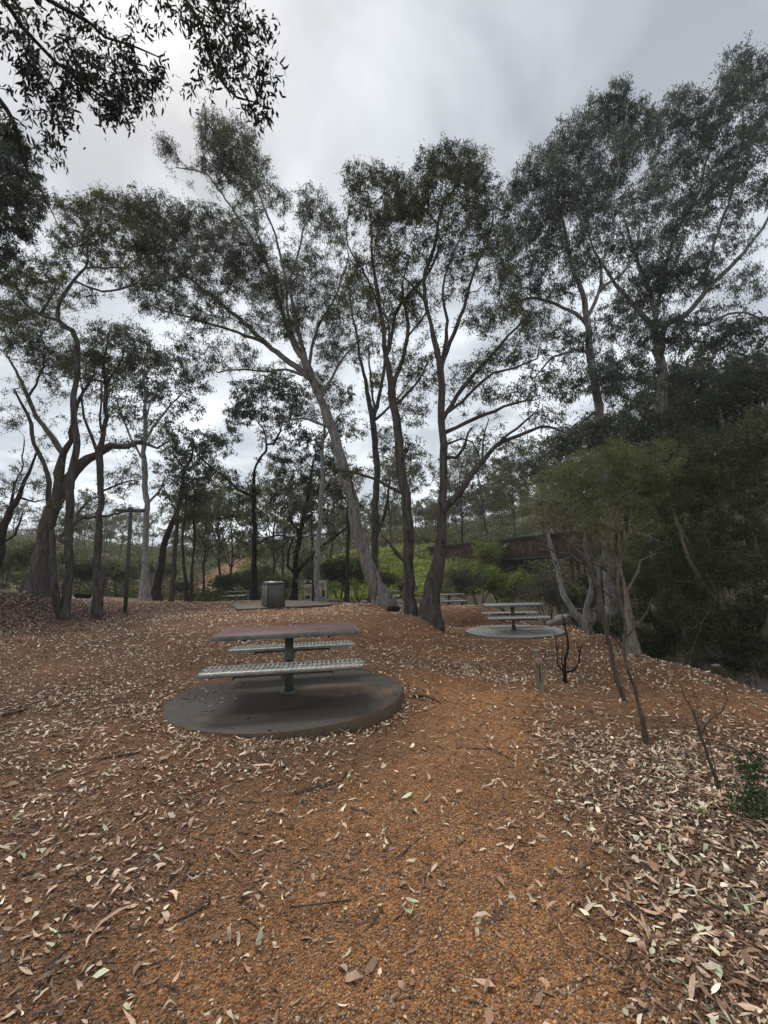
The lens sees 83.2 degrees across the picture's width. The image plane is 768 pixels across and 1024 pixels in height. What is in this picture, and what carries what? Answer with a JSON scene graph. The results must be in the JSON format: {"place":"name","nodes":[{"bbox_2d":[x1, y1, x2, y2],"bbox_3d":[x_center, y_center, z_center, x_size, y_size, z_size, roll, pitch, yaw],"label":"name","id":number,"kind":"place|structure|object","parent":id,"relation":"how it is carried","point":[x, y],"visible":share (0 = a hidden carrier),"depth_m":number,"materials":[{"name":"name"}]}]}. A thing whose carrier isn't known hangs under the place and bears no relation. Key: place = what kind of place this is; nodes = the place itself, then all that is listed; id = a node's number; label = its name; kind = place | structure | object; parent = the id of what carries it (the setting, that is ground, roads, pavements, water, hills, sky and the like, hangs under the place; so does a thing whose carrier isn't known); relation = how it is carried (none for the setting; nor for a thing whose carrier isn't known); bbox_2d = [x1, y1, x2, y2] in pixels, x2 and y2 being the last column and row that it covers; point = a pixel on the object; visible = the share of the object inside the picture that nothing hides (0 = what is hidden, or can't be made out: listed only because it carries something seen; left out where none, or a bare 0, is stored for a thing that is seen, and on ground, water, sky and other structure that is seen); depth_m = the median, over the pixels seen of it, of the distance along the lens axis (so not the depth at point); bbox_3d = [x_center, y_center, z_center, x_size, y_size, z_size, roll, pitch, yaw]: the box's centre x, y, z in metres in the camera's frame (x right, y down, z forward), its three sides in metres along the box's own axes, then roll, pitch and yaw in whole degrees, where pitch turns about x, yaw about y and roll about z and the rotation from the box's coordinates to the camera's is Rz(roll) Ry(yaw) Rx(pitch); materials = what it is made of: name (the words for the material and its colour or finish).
{"place":"outdoors","nodes":[
{"label":"outdoors","id":0,"kind":"place"},
{"bbox_2d":[0,454,767,1023],"bbox_3d":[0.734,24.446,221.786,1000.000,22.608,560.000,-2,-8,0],"label":"ground","id":1,"kind":"structure","parent":0,"point":[458,620],"depth_m":2.65,"materials":[{"name":"soil"}]},
{"bbox_2d":[0,532,35,591],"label":"bush","id":2,"kind":"object","parent":1,"relation":"on","point":[18,559],"visible":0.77,"depth_m":26.08,"materials":[{"name":"green plant"}]},
{"bbox_2d":[0,498,39,543],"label":"background gum tree","id":3,"kind":"object","parent":1,"relation":"on","point":[22,509],"visible":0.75,"depth_m":60.96,"materials":[{"name":"green plant"}]},
{"bbox_2d":[0,108,57,286],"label":"gum tree","id":4,"kind":"object","parent":1,"relation":"on","point":[23,200],"visible":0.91,"depth_m":12.34,"materials":[{"name":"green plant"}]},
{"bbox_2d":[0,401,59,569],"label":"gum tree","id":5,"kind":"object","parent":1,"relation":"on","point":[8,516],"visible":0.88,"depth_m":19.38,"materials":[{"name":"green plant"}]},
{"bbox_2d":[56,545,93,581],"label":"bush","id":6,"kind":"object","parent":1,"relation":"on","point":[60,556],"visible":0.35,"depth_m":39.60,"materials":[{"name":"green plant"}]},
{"bbox_2d":[58,558,109,591],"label":"bush","id":7,"kind":"object","parent":1,"relation":"on","point":[84,572],"visible":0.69,"depth_m":29.29,"materials":[{"name":"green plant"}]},
{"bbox_2d":[0,180,169,619],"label":"gum tree","id":8,"kind":"object","parent":1,"relation":"on","point":[61,606],"visible":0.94,"depth_m":17.37,"materials":[{"name":"green plant"}]},
{"bbox_2d":[64,487,110,546],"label":"background gum tree","id":9,"kind":"object","parent":1,"relation":"on","point":[83,495],"visible":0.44,"depth_m":70.59,"materials":[{"name":"green plant"}]},
{"bbox_2d":[0,298,179,597],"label":"gum tree","id":10,"kind":"object","parent":1,"relation":"on","point":[37,582],"visible":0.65,"depth_m":19.11,"materials":[{"name":"green plant"}]},
{"bbox_2d":[88,515,124,551],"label":"background gum tree","id":11,"kind":"object","parent":1,"relation":"on","point":[113,526],"visible":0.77,"depth_m":61.55,"materials":[{"name":"green plant"}]},
{"bbox_2d":[52,313,166,617],"bbox_3d":[-11.148,-2.172,17.197,4.509,13.007,3.220,-2,-8,0],"label":"gum tree","id":12,"kind":"object","parent":1,"relation":"on","point":[97,357],"visible":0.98,"depth_m":17.61,"materials":[{"name":"green plant"}]},
{"bbox_2d":[102,499,132,545],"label":"background gum tree","id":13,"kind":"object","parent":1,"relation":"on","point":[111,512],"visible":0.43,"depth_m":74.28,"materials":[{"name":"green plant"}]},
{"bbox_2d":[101,557,140,596],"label":"bush","id":14,"kind":"object","parent":1,"relation":"on","point":[116,571],"visible":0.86,"depth_m":31.78,"materials":[{"name":"green plant"}]},
{"bbox_2d":[109,519,136,558],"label":"background gum tree","id":15,"kind":"object","parent":1,"relation":"on","point":[123,538],"visible":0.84,"depth_m":61.03,"materials":[{"name":"green plant"}]},
{"bbox_2d":[115,507,145,612],"bbox_3d":[-10.624,2.001,17.945,1.140,4.469,0.254,0,-9,-14],"label":"lamp post","id":16,"kind":"object","parent":1,"relation":"on","point":[130,510],"visible":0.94,"depth_m":17.95,"materials":[{"name":"metal"}]},
{"bbox_2d":[123,514,158,549],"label":"background gum tree","id":17,"kind":"object","parent":1,"relation":"on","point":[138,520],"visible":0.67,"depth_m":72.66,"materials":[{"name":"green plant"}]},
{"bbox_2d":[0,591,284,637],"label":"bark mulch","id":18,"kind":"object","parent":1,"relation":"on","point":[50,620],"visible":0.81,"depth_m":15.22,"materials":[{"name":"brown plant"}]},
{"bbox_2d":[0,0,288,223],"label":"overhanging tree","id":19,"kind":"object","parent":1,"relation":"on","point":[117,94],"visible":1,"depth_m":4.14,"materials":[{"name":"green plant"}]},
{"bbox_2d":[94,341,221,600],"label":"gum tree","id":20,"kind":"object","parent":1,"relation":"on","point":[144,585],"visible":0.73,"depth_m":27.04,"materials":[{"name":"green plant"}]},
{"bbox_2d":[0,540,342,601],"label":"scrub","id":21,"kind":"object","parent":1,"relation":"on","point":[196,597],"visible":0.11,"depth_m":33.25,"materials":[{"name":"green plant"}]},
{"bbox_2d":[153,499,192,552],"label":"background gum tree","id":22,"kind":"object","parent":1,"relation":"on","point":[170,511],"visible":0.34,"depth_m":65.97,"materials":[{"name":"green plant"}]},
{"bbox_2d":[148,455,220,601],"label":"gum tree","id":23,"kind":"object","parent":1,"relation":"on","point":[180,504],"visible":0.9,"depth_m":26.18,"materials":[{"name":"green plant"}]},
{"bbox_2d":[164,485,209,601],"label":"thin gum tree","id":24,"kind":"object","parent":1,"relation":"on","point":[186,598],"visible":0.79,"depth_m":25.49,"materials":[{"name":"green plant"}]},
{"bbox_2d":[151,424,243,600],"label":"gum tree","id":25,"kind":"object","parent":1,"relation":"on","point":[216,441],"visible":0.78,"depth_m":27.26,"materials":[{"name":"green plant"}]},
{"bbox_2d":[167,479,249,598],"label":"background gum tree","id":26,"kind":"object","parent":1,"relation":"on","point":[208,541],"visible":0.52,"depth_m":33.65,"materials":[{"name":"green plant"}]},
{"bbox_2d":[176,468,267,589],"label":"background gum tree","id":27,"kind":"object","parent":1,"relation":"on","point":[235,532],"visible":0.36,"depth_m":39.17,"materials":[{"name":"green plant"}]},
{"bbox_2d":[206,572,241,597],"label":"bush","id":28,"kind":"object","parent":1,"relation":"on","point":[221,581],"visible":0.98,"depth_m":35.08,"materials":[{"name":"green plant"}]},
{"bbox_2d":[193,481,269,588],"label":"background gum tree","id":29,"kind":"object","parent":1,"relation":"on","point":[237,555],"visible":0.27,"depth_m":39.55,"materials":[{"name":"green plant"}]},
{"bbox_2d":[179,368,315,599],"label":"gum tree","id":30,"kind":"object","parent":1,"relation":"on","point":[252,414],"visible":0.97,"depth_m":26.79,"materials":[{"name":"green plant"}]},
{"bbox_2d":[227,564,268,590],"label":"bush","id":31,"kind":"object","parent":1,"relation":"on","point":[245,580],"visible":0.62,"depth_m":36.92,"materials":[{"name":"green plant"}]},
{"bbox_2d":[115,98,397,606],"bbox_3d":[-5.621,-7.452,17.885,11.385,23.034,4.957,-3,-8,12],"label":"leaning gum tree","id":32,"kind":"object","parent":1,"relation":"on","point":[221,138],"visible":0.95,"depth_m":18.38,"materials":[{"name":"green plant"}]},
{"bbox_2d":[221,468,315,579],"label":"background gum tree","id":33,"kind":"object","parent":1,"relation":"on","point":[261,513],"visible":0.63,"depth_m":38.17,"materials":[{"name":"green plant"}]},
{"bbox_2d":[229,600,332,610],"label":"barbecue slab","id":34,"kind":"structure","parent":1,"relation":"on","point":[288,605],"depth_m":17.55,"materials":[{"name":"concrete"}]},
{"bbox_2d":[261,581,285,607],"bbox_3d":[-4.431,3.270,17.279,0.720,0.983,1.310,2,-9,-25],"label":"barbecue","id":35,"kind":"object","parent":34,"relation":"on","point":[273,593],"visible":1,"depth_m":16.74,"materials":[{"name":"paint"}]},
{"bbox_2d":[261,572,300,598],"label":"bush","id":36,"kind":"object","parent":1,"relation":"on","point":[288,582],"visible":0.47,"depth_m":33.36,"materials":[{"name":"green plant"}]},
{"bbox_2d":[162,669,402,738],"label":"concrete slab","id":37,"kind":"structure","parent":1,"relation":"on","point":[316,704],"depth_m":4.73,"materials":[{"name":"grey concrete"}]},
{"bbox_2d":[197,622,363,693],"bbox_3d":[-1.172,1.829,5.340,1.672,0.750,1.847,-1,-8,-8],"label":"picnic table","id":38,"kind":"object","parent":37,"relation":"on","point":[289,648],"visible":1,"depth_m":5.00,"materials":[{"name":"metal"}]},
{"bbox_2d":[233,460,331,575],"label":"background gum tree","id":39,"kind":"object","parent":1,"relation":"on","point":[290,500],"visible":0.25,"depth_m":45.35,"materials":[{"name":"green plant"}]},
{"bbox_2d":[303,579,327,599],"bbox_3d":[-4.373,5.058,27.579,1.604,1.489,0.070,-2,-8,0],"label":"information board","id":40,"kind":"object","parent":1,"relation":"on","point":[307,588],"visible":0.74,"depth_m":27.57,"materials":[{"name":"grey wood"}]},
{"bbox_2d":[261,427,371,599],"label":"gum tree","id":41,"kind":"object","parent":1,"relation":"on","point":[304,516],"visible":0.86,"depth_m":26.06,"materials":[{"name":"green plant"}]},
{"bbox_2d":[294,369,356,600],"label":"gum tree","id":42,"kind":"object","parent":1,"relation":"on","point":[321,446],"visible":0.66,"depth_m":24.64,"materials":[{"name":"green plant"}]},
{"bbox_2d":[295,463,361,559],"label":"background gum tree","id":43,"kind":"object","parent":1,"relation":"on","point":[328,517],"visible":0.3,"depth_m":45.33,"materials":[{"name":"green plant"}]},
{"bbox_2d":[319,553,362,602],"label":"bush","id":44,"kind":"object","parent":1,"relation":"on","point":[331,573],"visible":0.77,"depth_m":28.55,"materials":[{"name":"green plant"}]},
{"bbox_2d":[311,470,371,601],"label":"thin gum tree","id":45,"kind":"object","parent":1,"relation":"on","point":[347,585],"visible":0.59,"depth_m":22.97,"materials":[{"name":"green plant"}]},
{"bbox_2d":[338,553,391,600],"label":"bush","id":46,"kind":"object","parent":1,"relation":"on","point":[361,578],"visible":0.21,"depth_m":30.81,"materials":[{"name":"green plant"}]},
{"bbox_2d":[314,271,431,602],"bbox_3d":[-0.372,-4.364,23.454,6.559,18.661,4.493,-2,-8,0],"label":"gum tree","id":47,"kind":"object","parent":1,"relation":"on","point":[376,525],"visible":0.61,"depth_m":22.95,"materials":[{"name":"green plant"}]},
{"bbox_2d":[0,590,767,1023],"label":"leaf litter","id":48,"kind":"object","parent":1,"relation":"on","point":[672,808],"visible":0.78,"depth_m":2.50,"materials":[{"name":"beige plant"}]},
{"bbox_2d":[552,614,577,627],"bbox_3d":[5.967,3.632,14.211,0.857,0.565,0.624,-2,-8,0],"label":"rock","id":49,"kind":"object","parent":48,"relation":"on","point":[557,620],"visible":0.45,"depth_m":14.01,"materials":[{"name":"grey stone"}]},
{"bbox_2d":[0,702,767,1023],"bbox_3d":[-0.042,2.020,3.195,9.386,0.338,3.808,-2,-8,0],"label":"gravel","id":50,"kind":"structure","parent":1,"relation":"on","point":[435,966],"depth_m":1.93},
{"bbox_2d":[0,456,767,600],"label":"bushland","id":51,"kind":"structure","parent":1,"relation":"on","point":[454,538],"depth_m":53.90,"materials":[{"name":"green plant"}]},
{"bbox_2d":[286,541,481,601],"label":"weeds","id":52,"kind":"object","parent":1,"relation":"on","point":[421,565],"visible":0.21,"depth_m":42.73,"materials":[{"name":"green plant"}]},
{"bbox_2d":[320,154,449,615],"bbox_3d":[0.086,-4.931,15.034,4.755,17.188,2.838,-2,-8,0],"label":"gum tree","id":53,"kind":"object","parent":1,"relation":"on","point":[396,205],"visible":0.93,"depth_m":15.21,"materials":[{"name":"green plant"}]},
{"bbox_2d":[380,571,403,588],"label":"bush","id":54,"kind":"object","parent":1,"relation":"on","point":[387,581],"visible":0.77,"depth_m":34.86,"materials":[{"name":"green plant"}]},
{"bbox_2d":[362,451,424,537],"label":"background gum tree","id":55,"kind":"object","parent":1,"relation":"on","point":[392,503],"visible":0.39,"depth_m":58.86,"materials":[{"name":"green plant"}]},
{"bbox_2d":[372,450,439,502],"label":"background gum tree","id":56,"kind":"object","parent":1,"relation":"on","point":[413,470],"visible":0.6,"depth_m":57.13,"materials":[{"name":"green plant"}]},
{"bbox_2d":[424,499,451,535],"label":"background gum tree","id":57,"kind":"object","parent":1,"relation":"on","point":[430,512],"visible":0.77,"depth_m":59.79,"materials":[{"name":"green plant"}]},
{"bbox_2d":[424,448,490,542],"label":"background gum tree","id":58,"kind":"object","parent":1,"relation":"on","point":[455,465],"visible":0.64,"depth_m":50.73,"materials":[{"name":"green plant"}]},
{"bbox_2d":[443,565,492,605],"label":"bush","id":59,"kind":"object","parent":1,"relation":"on","point":[457,575],"visible":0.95,"depth_m":24.26,"materials":[{"name":"green plant"}]},
{"bbox_2d":[442,552,502,605],"bbox_3d":[5.147,4.429,25.702,3.994,4.124,4.282,1,-9,-17],"label":"bush","id":60,"kind":"object","parent":1,"relation":"on","point":[451,565],"visible":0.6,"depth_m":25.45,"materials":[{"name":"green plant"}]},
{"bbox_2d":[386,130,582,629],"bbox_3d":[3.316,-4.988,14.342,6.004,17.092,3.442,0,-8,-11],"label":"gum tree","id":61,"kind":"object","parent":1,"relation":"on","point":[468,175],"visible":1,"depth_m":14.38,"materials":[{"name":"green plant"}]},
{"bbox_2d":[448,437,520,538],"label":"background gum tree","id":62,"kind":"object","parent":1,"relation":"on","point":[499,497],"visible":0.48,"depth_m":54.64,"materials":[{"name":"green plant"}]},
{"bbox_2d":[470,536,509,567],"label":"bush","id":63,"kind":"object","parent":1,"relation":"on","point":[491,551],"visible":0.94,"depth_m":36.97,"materials":[{"name":"green plant"}]},
{"bbox_2d":[477,564,536,611],"bbox_3d":[7.270,4.896,25.247,3.843,3.702,3.584,6,-11,-41],"label":"bush","id":64,"kind":"object","parent":1,"relation":"on","point":[509,580],"visible":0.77,"depth_m":24.59,"materials":[{"name":"green plant"}]},
{"bbox_2d":[471,439,547,534],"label":"background gum tree","id":65,"kind":"object","parent":1,"relation":"on","point":[500,479],"visible":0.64,"depth_m":53.02,"materials":[{"name":"green plant"}]},
{"bbox_2d":[466,625,565,639],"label":"concrete slab","id":66,"kind":"structure","parent":1,"relation":"on","point":[525,632],"depth_m":12.20,"materials":[{"name":"grey concrete"}]},
{"bbox_2d":[480,602,550,630],"bbox_3d":[3.781,3.075,12.674,1.672,0.750,1.822,-3,-8,6],"label":"picnic table","id":67,"kind":"object","parent":66,"relation":"on","point":[512,617],"visible":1,"depth_m":12.37,"materials":[{"name":"metal"}]},
{"bbox_2d":[426,529,624,582],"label":"railway bridge","id":68,"kind":"structure","parent":1,"relation":"on","point":[523,547],"depth_m":35.45,"materials":[{"name":"brown metal"}]},
{"bbox_2d":[491,434,575,533],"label":"background gum tree","id":69,"kind":"object","parent":1,"relation":"on","point":[511,464],"visible":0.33,"depth_m":46.99,"materials":[{"name":"green plant"}]},
{"bbox_2d":[532,649,544,689],"bbox_3d":[2.054,2.167,5.739,0.135,0.673,0.121,-2,-8,0],"label":"bollard","id":70,"kind":"object","parent":1,"relation":"on","point":[539,676],"visible":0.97,"depth_m":5.71,"materials":[{"name":"brown wood"}]},
{"bbox_2d":[503,569,575,624],"bbox_3d":[8.052,4.603,22.641,3.855,3.256,4.302,-9,-11,40],"label":"bush","id":71,"kind":"object","parent":1,"relation":"on","point":[542,587],"visible":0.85,"depth_m":22.51,"materials":[{"name":"green plant"}]},
{"bbox_2d":[510,468,582,629],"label":"leaning tree","id":72,"kind":"object","parent":1,"relation":"on","point":[576,615],"visible":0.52,"depth_m":14.25,"materials":[{"name":"green plant"}]},
{"bbox_2d":[525,574,580,614],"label":"bush","id":73,"kind":"object","parent":1,"relation":"on","point":[573,585],"visible":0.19,"depth_m":25.70,"materials":[{"name":"green plant"}]},
{"bbox_2d":[554,612,582,682],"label":"burnt sapling","id":74,"kind":"object","parent":1,"relation":"on","point":[565,672],"visible":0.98,"depth_m":6.37,"materials":[{"name":"black plant"}]},
{"bbox_2d":[522,437,619,568],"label":"background gum tree","id":75,"kind":"object","parent":1,"relation":"on","point":[531,443],"visible":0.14,"depth_m":41.05,"materials":[{"name":"green plant"}]},
{"bbox_2d":[482,71,663,638],"bbox_3d":[8.620,-7.399,18.178,8.237,24.576,3.996,-2,-8,0],"label":"gum tree","id":76,"kind":"object","parent":1,"relation":"on","point":[556,213],"visible":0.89,"depth_m":18.39,"materials":[{"name":"green plant"}]},
{"bbox_2d":[521,489,626,700],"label":"thin tree","id":77,"kind":"object","parent":1,"relation":"on","point":[608,642],"visible":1,"depth_m":5.61,"materials":[{"name":"green plant"}]},
{"bbox_2d":[555,584,604,614],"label":"bush","id":78,"kind":"object","parent":1,"relation":"on","point":[577,598],"visible":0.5,"depth_m":20.83,"materials":[{"name":"green plant"}]},
{"bbox_2d":[539,447,647,547],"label":"background gum tree","id":79,"kind":"object","parent":1,"relation":"on","point":[564,494],"visible":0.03,"depth_m":29.70,"materials":[{"name":"green plant"}]},
{"bbox_2d":[559,513,632,633],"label":"paperbark tree","id":80,"kind":"object","parent":1,"relation":"on","point":[588,620],"visible":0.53,"depth_m":12.94,"materials":[{"name":"green plant"}]},
{"bbox_2d":[565,499,652,745],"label":"thin tree","id":81,"kind":"object","parent":1,"relation":"on","point":[645,739],"visible":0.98,"depth_m":4.04,"materials":[{"name":"brown plant"}]},
{"bbox_2d":[573,566,646,612],"bbox_3d":[13.280,4.851,26.139,4.220,3.660,4.665,2,-9,-24],"label":"bush","id":82,"kind":"object","parent":1,"relation":"on","point":[581,578],"visible":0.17,"depth_m":25.92,"materials":[{"name":"green plant"}]},
{"bbox_2d":[579,610,647,639],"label":"bush","id":83,"kind":"object","parent":1,"relation":"on","point":[598,627],"visible":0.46,"depth_m":16.11,"materials":[{"name":"green plant"}]},
{"bbox_2d":[530,432,705,654],"bbox_3d":[5.225,0.573,9.368,4.082,4.790,1.758,-2,-8,0],"label":"tea tree","id":84,"kind":"object","parent":1,"relation":"on","point":[632,462],"visible":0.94,"depth_m":9.29,"materials":[{"name":"green plant"}]},
{"bbox_2d":[552,411,684,610],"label":"background gum tree","id":85,"kind":"object","parent":1,"relation":"on","point":[625,517],"visible":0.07,"depth_m":26.34,"materials":[{"name":"green plant"}]},
{"bbox_2d":[600,543,650,614],"bbox_3d":[12.789,3.297,20.430,4.924,3.864,4.454,-3,-8,8],"label":"bush","id":86,"kind":"object","parent":1,"relation":"on","point":[629,569],"visible":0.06,"depth_m":20.89,"materials":[{"name":"green plant"}]},
{"bbox_2d":[618,626,699,660],"bbox_3d":[8.236,4.385,13.284,2.110,1.830,2.332,2,-9,-24],"label":"bush","id":87,"kind":"object","parent":1,"relation":"on","point":[642,643],"visible":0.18,"depth_m":12.91,"materials":[{"name":"green plant"}]},
{"bbox_2d":[602,474,729,665],"bbox_3d":[7.564,1.456,11.222,3.784,5.068,2.367,0,-8,-13],"label":"thicket shrub","id":88,"kind":"object","parent":1,"relation":"on","point":[672,654],"visible":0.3,"depth_m":11.04,"materials":[{"name":"green plant"}]},
{"bbox_2d":[579,355,752,593],"bbox_3d":[16.977,-1.564,24.393,8.142,14.036,8.154,3,-9,-28],"label":"background gum tree","id":89,"kind":"object","parent":1,"relation":"on","point":[702,366],"visible":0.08,"depth_m":24.92,"materials":[{"name":"green plant"}]},
{"bbox_2d":[571,30,767,632],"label":"gum tree","id":90,"kind":"object","parent":1,"relation":"on","point":[749,137],"visible":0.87,"depth_m":19.63,"materials":[{"name":"green plant"}]},
{"bbox_2d":[620,310,767,592],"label":"background gum tree","id":91,"kind":"object","parent":1,"relation":"on","point":[695,348],"visible":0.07,"depth_m":22.25,"materials":[{"name":"green plant"}]},
{"bbox_2d":[635,403,767,692],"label":"thicket shrub","id":92,"kind":"object","parent":1,"relation":"on","point":[748,655],"visible":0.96,"depth_m":8.96,"materials":[{"name":"green plant"}]},
{"bbox_2d":[636,336,767,659],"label":"tree","id":93,"kind":"object","parent":1,"relation":"on","point":[748,390],"visible":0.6,"depth_m":13.74,"materials":[{"name":"green plant"}]},
{"bbox_2d":[678,608,727,789],"bbox_3d":[2.305,1.420,3.116,0.285,1.406,0.510,-7,-10,30],"label":"dead shrub","id":94,"kind":"object","parent":1,"relation":"on","point":[716,779],"visible":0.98,"depth_m":2.95,"materials":[{"name":"brown plant"}]},
{"bbox_2d":[668,523,767,616],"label":"bush","id":95,"kind":"object","parent":1,"relation":"on","point":[765,545],"visible":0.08,"depth_m":15.65,"materials":[{"name":"green plant"}]},
{"bbox_2d":[724,778,767,821],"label":"green shrub","id":96,"kind":"object","parent":1,"relation":"on","point":[751,792],"visible":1,"depth_m":2.56,"materials":[{"name":"green plant"}]},
{"bbox_2d":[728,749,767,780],"bbox_3d":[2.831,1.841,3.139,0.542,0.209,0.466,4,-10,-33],"label":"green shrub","id":97,"kind":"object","parent":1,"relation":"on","point":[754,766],"visible":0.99,"depth_m":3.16,"materials":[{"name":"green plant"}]},
{"bbox_2d":[0,0,767,549],"label":"sky","id":98,"kind":"structure","parent":0,"point":[366,78],"materials":[{"name":"grey"}]},
{"bbox_2d":[521,621,767,682],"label":"water","id":99,"kind":"structure","parent":0,"point":[715,671],"depth_m":12.54,"materials":[{"name":"black liquid"}]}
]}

